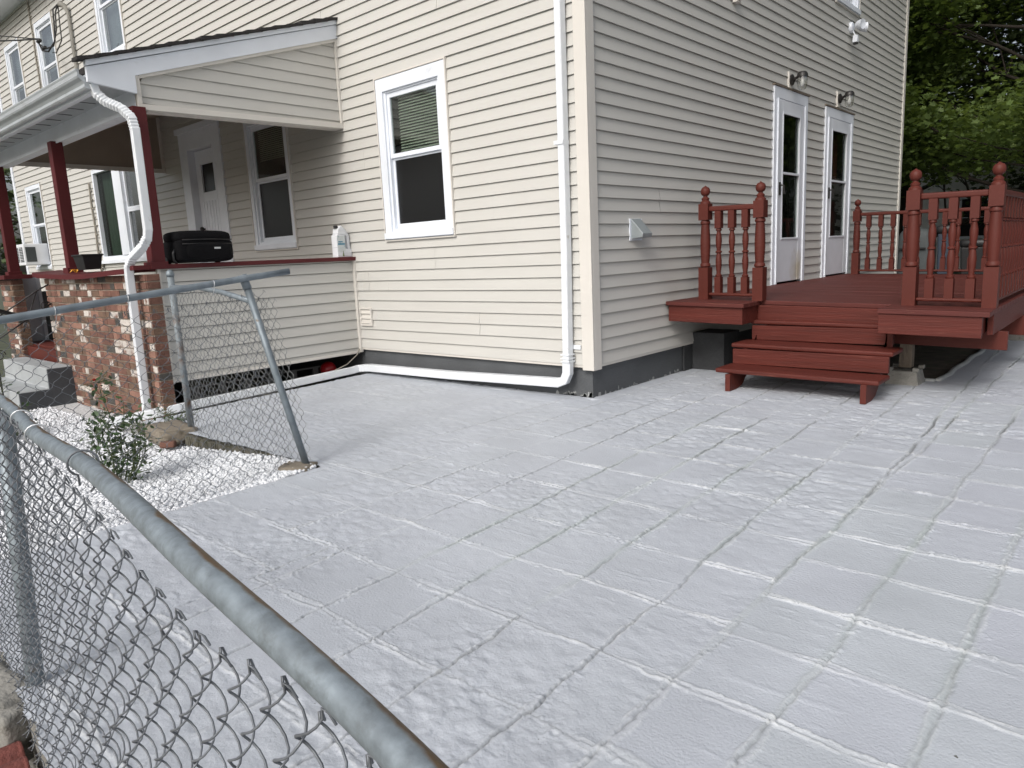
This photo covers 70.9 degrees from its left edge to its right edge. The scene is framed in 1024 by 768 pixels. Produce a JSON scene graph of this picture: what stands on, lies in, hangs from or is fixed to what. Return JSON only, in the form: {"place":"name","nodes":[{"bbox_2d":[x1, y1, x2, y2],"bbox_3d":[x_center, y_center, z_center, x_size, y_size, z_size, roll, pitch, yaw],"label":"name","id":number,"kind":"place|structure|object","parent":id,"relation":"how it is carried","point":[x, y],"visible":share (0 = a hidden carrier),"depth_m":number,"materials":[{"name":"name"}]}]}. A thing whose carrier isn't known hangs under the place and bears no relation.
{"place":"outdoors","nodes":[
{"label":"outdoors","id":0,"kind":"place"},
{"bbox_2d":[0,285,12,376],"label":"ground","id":1,"kind":"structure","parent":0,"point":[4,345],"depth_m":17.86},
{"bbox_2d":[0,112,25,274],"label":"tree","id":2,"kind":"object","parent":1,"relation":"on","point":[11,197],"depth_m":18.69,"materials":[{"name":"green plant"}]},
{"bbox_2d":[0,357,77,409],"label":"concrete steps","id":3,"kind":"structure","parent":1,"relation":"on","point":[33,381],"depth_m":7.61,"materials":[{"name":"grey paint"}]},
{"bbox_2d":[0,17,363,420],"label":"front porch","id":4,"kind":"object","parent":1,"relation":"on","point":[286,75],"visible":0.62,"depth_m":6.86,"materials":[{"name":"plastic"}]},
{"bbox_2d":[71,254,103,269],"bbox_3d":[-4.168,-1.199,7.077,0.290,0.150,0.200,6,14,41],"label":"planter box","id":5,"kind":"object","parent":4,"relation":"on","point":[87,261],"visible":1,"depth_m":7.00,"materials":[{"name":"black plastic"}]},
{"bbox_2d":[90,84,152,410],"bbox_3d":[-3.143,-1.048,5.953,0.396,2.727,0.197,2,11,24],"label":"porch downspout","id":6,"kind":"object","parent":4,"relation":"attached to","point":[137,252],"visible":0.97,"depth_m":5.87,"materials":[{"name":"white metal"}]},
{"bbox_2d":[163,230,232,263],"bbox_3d":[-2.820,-1.227,6.459,0.354,0.293,0.572,5,13,37],"label":"suitcase","id":7,"kind":"object","parent":4,"relation":"on","point":[194,246],"visible":0.99,"depth_m":6.31,"materials":[{"name":"black fabric"}]},
{"bbox_2d":[331,225,351,257],"bbox_3d":[-1.791,-1.497,7.554,0.082,0.327,0.202,4,12,33],"label":"plastic jug","id":8,"kind":"object","parent":4,"relation":"on","point":[340,242],"visible":0.98,"depth_m":7.50,"materials":[{"name":"white plastic"}]},
{"bbox_2d":[0,0,909,397],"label":"house","id":9,"kind":"structure","parent":1,"relation":"on","point":[426,178],"depth_m":7.03,"materials":[{"name":"plastic"}]},
{"bbox_2d":[3,36,27,105],"bbox_3d":[-9.228,-5.705,13.855,0.928,1.566,0.568,6,14,41],"label":"window","id":10,"kind":"structure","parent":9,"relation":"in","point":[12,56],"depth_m":13.77,"materials":[{"name":"white glass"}]},
{"bbox_2d":[16,244,49,265],"bbox_3d":[-9.424,-2.536,14.119,0.606,0.400,0.432,6,14,41],"label":"air conditioner","id":11,"kind":"object","parent":9,"relation":"attached to","point":[33,254],"visible":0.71,"depth_m":13.92,"materials":[{"name":"white plastic"}]},
{"bbox_2d":[26,0,40,88],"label":"wall cable","id":12,"kind":"object","parent":9,"relation":"attached to","point":[32,33],"depth_m":12.71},
{"bbox_2d":[24,182,53,270],"bbox_3d":[-9.158,-3.120,14.366,0.988,1.656,0.568,6,14,41],"label":"window","id":13,"kind":"structure","parent":9,"relation":"in","point":[33,192],"depth_m":14.34,"materials":[{"name":"white glass"}]},
{"bbox_2d":[32,10,60,87],"bbox_3d":[-7.843,-5.551,12.631,0.938,1.566,0.568,6,14,41],"label":"window","id":14,"kind":"structure","parent":9,"relation":"in","point":[48,63],"depth_m":12.63,"materials":[{"name":"white glass"}]},
{"bbox_2d":[57,1,77,68],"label":"service mast","id":15,"kind":"object","parent":9,"relation":"attached to","point":[62,5],"visible":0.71,"depth_m":11.48,"materials":[{"name":"grey metal"}]},
{"bbox_2d":[0,4,61,52],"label":"service drop","id":16,"kind":"object","parent":15,"relation":"attached to","point":[39,41],"visible":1,"depth_m":11.43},
{"bbox_2d":[88,183,104,270],"bbox_3d":[-7.025,-2.237,12.220,0.195,2.302,0.095,6,14,41],"label":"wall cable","id":17,"kind":"object","parent":9,"relation":"attached to","point":[94,217],"depth_m":12.18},
{"bbox_2d":[93,0,126,52],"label":"window","id":18,"kind":"structure","parent":9,"relation":"in","point":[109,20],"depth_m":10.83,"materials":[{"name":"clear glass"}]},
{"bbox_2d":[91,170,146,263],"bbox_3d":[-6.027,-2.747,11.591,2.100,1.530,0.590,6,14,41],"label":"picture window","id":19,"kind":"structure","parent":9,"relation":"in","point":[116,197],"depth_m":11.98,"materials":[{"name":"clear glass"}]},
{"bbox_2d":[242,123,299,251],"bbox_3d":[-2.676,-2.404,8.638,0.948,1.566,0.568,6,14,41],"label":"window","id":20,"kind":"structure","parent":9,"relation":"in","point":[266,147],"depth_m":8.62,"materials":[{"name":"clear glass"}]},
{"bbox_2d":[104,0,580,426],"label":"house downspout","id":21,"kind":"object","parent":9,"relation":"attached to","point":[561,142],"visible":0.89,"depth_m":5.82,"materials":[{"name":"white metal"}]},
{"bbox_2d":[329,349,359,379],"bbox_3d":[-1.764,-0.213,7.599,0.019,0.268,0.462,5,12,35],"label":"cable","id":22,"kind":"object","parent":9,"relation":"attached to","point":[349,361],"visible":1,"depth_m":7.64,"materials":[{"name":"white plastic"}]},
{"bbox_2d":[359,307,373,325],"bbox_3d":[-1.545,-0.715,7.630,0.200,0.195,0.026,6,14,41],"label":"louver vent","id":23,"kind":"object","parent":9,"relation":"attached to","point":[366,314],"visible":1,"depth_m":7.62,"materials":[{"name":"white plastic"}]},
{"bbox_2d":[373,56,456,241],"bbox_3d":[-0.753,-2.187,6.941,1.005,1.543,0.568,6,14,41],"label":"window","id":24,"kind":"structure","parent":9,"relation":"in","point":[412,107],"depth_m":6.85,"materials":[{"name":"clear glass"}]},
{"bbox_2d":[629,219,651,240],"bbox_3d":[1.083,-1.296,6.025,0.122,0.180,0.190,6,14,41],"label":"dryer vent","id":25,"kind":"object","parent":9,"relation":"attached to","point":[639,229],"visible":1,"depth_m":5.99,"materials":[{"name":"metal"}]},
{"bbox_2d":[732,0,740,3],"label":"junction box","id":26,"kind":"object","parent":9,"relation":"attached to","point":[736,1],"visible":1,"depth_m":7.02,"materials":[{"name":"grey metal"}]},
{"bbox_2d":[787,71,807,90],"bbox_3d":[3.233,-3.428,8.129,0.216,0.221,0.120,6,14,41],"label":"wall lamp","id":27,"kind":"object","parent":9,"relation":"attached to","point":[791,78],"visible":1,"depth_m":8.12,"materials":[{"name":"silver metal"}]},
{"bbox_2d":[836,91,854,107],"bbox_3d":[4.328,-3.696,9.334,0.216,0.221,0.120,6,14,41],"label":"wall lamp","id":28,"kind":"object","parent":9,"relation":"attached to","point":[840,97],"visible":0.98,"depth_m":9.33,"materials":[{"name":"silver metal"}]},
{"bbox_2d":[834,0,860,17],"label":"window","id":29,"kind":"structure","parent":9,"relation":"in","point":[853,6],"depth_m":9.49,"materials":[{"name":"white glass"}]},
{"bbox_2d":[848,18,867,44],"bbox_3d":[4.586,-4.644,9.520,0.203,0.295,0.314,6,14,41],"label":"security light","id":30,"kind":"object","parent":9,"relation":"attached to","point":[861,25],"visible":1,"depth_m":9.48,"materials":[{"name":"white plastic"}]},
{"bbox_2d":[0,402,316,558],"bbox_3d":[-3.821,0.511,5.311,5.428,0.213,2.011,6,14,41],"label":"gravel","id":31,"kind":"structure","parent":0,"point":[266,477],"depth_m":4.38,"materials":[{"name":"white gravel"}]},
{"bbox_2d":[0,378,37,435],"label":"shrub","id":32,"kind":"object","parent":31,"relation":"on","point":[27,405],"visible":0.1,"depth_m":6.14,"materials":[{"name":"green plant"}]},
{"bbox_2d":[0,284,51,394],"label":"iron handrail","id":33,"kind":"object","parent":31,"relation":"on","point":[5,312],"visible":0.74,"depth_m":7.52,"materials":[{"name":"brown metal"}]},
{"bbox_2d":[71,370,161,483],"bbox_3d":[-2.390,0.310,4.383,0.500,0.769,0.486,-1,10,12],"label":"rose bush","id":34,"kind":"object","parent":31,"relation":"on","point":[96,430],"visible":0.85,"depth_m":4.38,"materials":[{"name":"green plant"}]},
{"bbox_2d":[0,268,308,548],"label":"chain link fence","id":35,"kind":"object","parent":31,"relation":"on","point":[244,280],"visible":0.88,"depth_m":3.73,"materials":[{"name":"metal"}]},
{"bbox_2d":[159,440,176,447],"bbox_3d":[-2.522,0.443,5.276,0.113,0.046,0.069,-4,10,-8],"label":"brick piece","id":36,"kind":"object","parent":31,"relation":"on","point":[172,444],"visible":0.94,"depth_m":5.25,"materials":[{"name":"red brick"}]},
{"bbox_2d":[145,420,197,448],"bbox_3d":[-2.637,0.386,5.573,0.288,0.138,0.587,-12,14,-41],"label":"stone slab","id":37,"kind":"object","parent":31,"relation":"on","point":[171,429],"depth_m":5.44,"materials":[{"name":"beige stone"}]},
{"bbox_2d":[278,461,317,471],"bbox_3d":[-1.265,0.518,4.267,0.217,0.099,0.172,-1,10,12],"label":"concrete lump","id":38,"kind":"object","parent":31,"relation":"on","point":[296,465],"visible":0.4,"depth_m":4.22,"materials":[{"name":"beige concrete"}]},
{"bbox_2d":[3,423,319,767],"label":"patio base","id":39,"kind":"object","parent":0,"point":[36,752],"visible":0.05,"depth_m":2.03,"materials":[{"name":"concrete"}]},
{"bbox_2d":[0,702,31,747],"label":"concrete rubble","id":40,"kind":"object","parent":39,"relation":"on","point":[12,730],"visible":0.56,"depth_m":2.01,"materials":[{"name":"beige concrete"}]},
{"bbox_2d":[0,659,37,760],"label":"concrete rubble","id":41,"kind":"object","parent":39,"relation":"on","point":[8,698],"visible":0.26,"depth_m":2.09,"materials":[{"name":"beige concrete"}]},
{"bbox_2d":[149,403,200,422],"bbox_3d":[-2.783,0.286,5.905,0.389,0.259,0.399,6,14,41],"label":"weed","id":42,"kind":"object","parent":39,"relation":"on","point":[168,418],"visible":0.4,"depth_m":5.93,"materials":[{"name":"green plant"}]},
{"bbox_2d":[30,467,319,551],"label":"patio kerb","id":43,"kind":"structure","parent":39,"relation":"on","point":[177,508],"depth_m":3.65,"materials":[{"name":"grey concrete"}]},
{"bbox_2d":[137,423,272,459],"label":"patio kerb","id":44,"kind":"structure","parent":39,"relation":"on","point":[209,443],"depth_m":5.12,"materials":[{"name":"concrete"}]},
{"bbox_2d":[0,393,448,767],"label":"chain link fence","id":45,"kind":"object","parent":39,"relation":"on","point":[381,734],"visible":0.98,"depth_m":1.05,"materials":[{"name":"metal"}]},
{"bbox_2d":[166,270,310,464],"bbox_3d":[-1.903,-0.115,4.734,0.174,1.290,1.859,-12,14,-43],"label":"chain link fence","id":46,"kind":"object","parent":39,"relation":"on","point":[178,335],"visible":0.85,"depth_m":4.85,"materials":[{"name":"metal"}]},
{"bbox_2d":[174,370,334,413],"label":"soil under porch","id":47,"kind":"structure","parent":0,"point":[177,386],"depth_m":8.29,"materials":[{"name":"black soil"}]},
{"bbox_2d":[202,391,277,407],"bbox_3d":[-2.773,0.156,7.110,0.529,0.087,1.132,6,14,41],"label":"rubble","id":48,"kind":"object","parent":47,"relation":"on","point":[250,397],"visible":0.08,"depth_m":7.13,"materials":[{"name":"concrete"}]},
{"bbox_2d":[181,365,320,400],"bbox_3d":[-2.551,-0.024,7.260,0.040,0.120,1.550,6,14,41],"label":"ladder","id":49,"kind":"object","parent":47,"relation":"on","point":[313,368],"visible":0.52,"depth_m":7.15,"materials":[{"name":"metal"}]},
{"bbox_2d":[320,362,335,372],"bbox_3d":[-1.985,-0.159,7.777,0.170,0.170,0.170,6,14,41],"label":"red ball","id":50,"kind":"object","parent":47,"relation":"on","point":[327,366],"visible":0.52,"depth_m":7.71,"materials":[{"name":"red plastic"}]},
{"bbox_2d":[0,5,1022,280],"label":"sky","id":51,"kind":"structure","parent":0,"point":[23,268],"materials":[{"name":"white"}]},
{"bbox_2d":[0,340,1023,767],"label":"paver patio","id":52,"kind":"structure","parent":0,"point":[694,568],"depth_m":2.64,"materials":[{"name":"paint"}]},
{"bbox_2d":[683,329,738,370],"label":"masonry block","id":53,"kind":"structure","parent":52,"relation":"on","point":[709,349],"depth_m":6.92,"materials":[{"name":"paint"}]},
{"bbox_2d":[666,162,1023,403],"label":"wooden deck","id":54,"kind":"structure","parent":52,"relation":"on","point":[909,308],"depth_m":5.82,"materials":[{"name":"red paint"}]},
{"bbox_2d":[885,363,925,385],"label":"pier block","id":55,"kind":"structure","parent":52,"relation":"on","point":[897,374],"depth_m":5.82,"materials":[{"name":"concrete"}]},
{"bbox_2d":[1008,335,1023,340],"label":"pier block","id":56,"kind":"structure","parent":52,"relation":"on","point":[1017,337],"depth_m":7.89,"materials":[{"name":"concrete"}]},
{"bbox_2d":[762,341,979,378],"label":"soil under deck","id":57,"kind":"structure","parent":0,"point":[937,361],"depth_m":7.24,"materials":[{"name":"black soil"}]},
{"bbox_2d":[936,349,985,380],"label":"patio kerb","id":58,"kind":"structure","parent":57,"relation":"on","point":[952,370],"depth_m":6.48,"materials":[{"name":"grey concrete"}]},
{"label":"yard","id":59,"kind":"structure","parent":0,"visible":0},
{"bbox_2d":[897,228,935,273],"bbox_3d":[6.838,-1.960,12.203,0.540,1.330,0.563,6,14,41],"label":"trash can","id":60,"kind":"object","parent":59,"relation":"on","point":[923,244],"visible":0.17,"depth_m":11.91,"materials":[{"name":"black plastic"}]},
{"bbox_2d":[936,225,949,273],"bbox_3d":[7.187,-1.948,11.963,0.260,1.360,0.346,6,14,41],"label":"trash can","id":61,"kind":"object","parent":59,"relation":"on","point":[939,229],"visible":0.29,"depth_m":11.83,"materials":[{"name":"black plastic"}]},
{"bbox_2d":[898,0,1023,237],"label":"tree","id":62,"kind":"object","parent":59,"relation":"on","point":[905,188],"visible":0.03,"depth_m":17.97,"materials":[{"name":"green plant"}]},
{"bbox_2d":[901,0,1023,192],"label":"tree","id":63,"kind":"object","parent":59,"relation":"on","point":[1004,134],"visible":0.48,"depth_m":14.54,"materials":[{"name":"green plant"}]},
{"bbox_2d":[903,120,1023,268],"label":"neighbor house","id":64,"kind":"structure","parent":59,"relation":"on","point":[960,186],"depth_m":24.21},
{"bbox_2d":[959,196,987,238],"bbox_3d":[15.394,-5.563,23.997,0.900,1.400,0.030,6,14,41],"label":"window","id":65,"kind":"structure","parent":64,"relation":"in","point":[965,229],"depth_m":24.11,"materials":[{"name":"black glass"}]},
{"bbox_2d":[907,5,1023,172],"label":"tree","id":66,"kind":"object","parent":59,"relation":"on","point":[990,34],"visible":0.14,"depth_m":16.98,"materials":[{"name":"green plant"}]},
{"bbox_2d":[960,238,983,273],"bbox_3d":[7.514,-1.792,11.686,0.440,1.120,0.504,6,14,41],"label":"trash can","id":67,"kind":"object","parent":59,"relation":"on","point":[964,251],"visible":0.3,"depth_m":11.51,"materials":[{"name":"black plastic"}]},
{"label":"sidewalk","id":68,"kind":"structure","parent":0,"visible":0},
{"bbox_2d":[0,741,25,765],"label":"edging brick","id":69,"kind":"object","parent":68,"relation":"on","point":[11,751],"visible":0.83,"depth_m":1.96,"materials":[{"name":"red brick"}]},
{"bbox_2d":[0,756,30,767],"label":"edging brick","id":70,"kind":"object","parent":68,"relation":"on","point":[22,762],"visible":1,"depth_m":1.90,"materials":[{"name":"red brick"}]}
]}

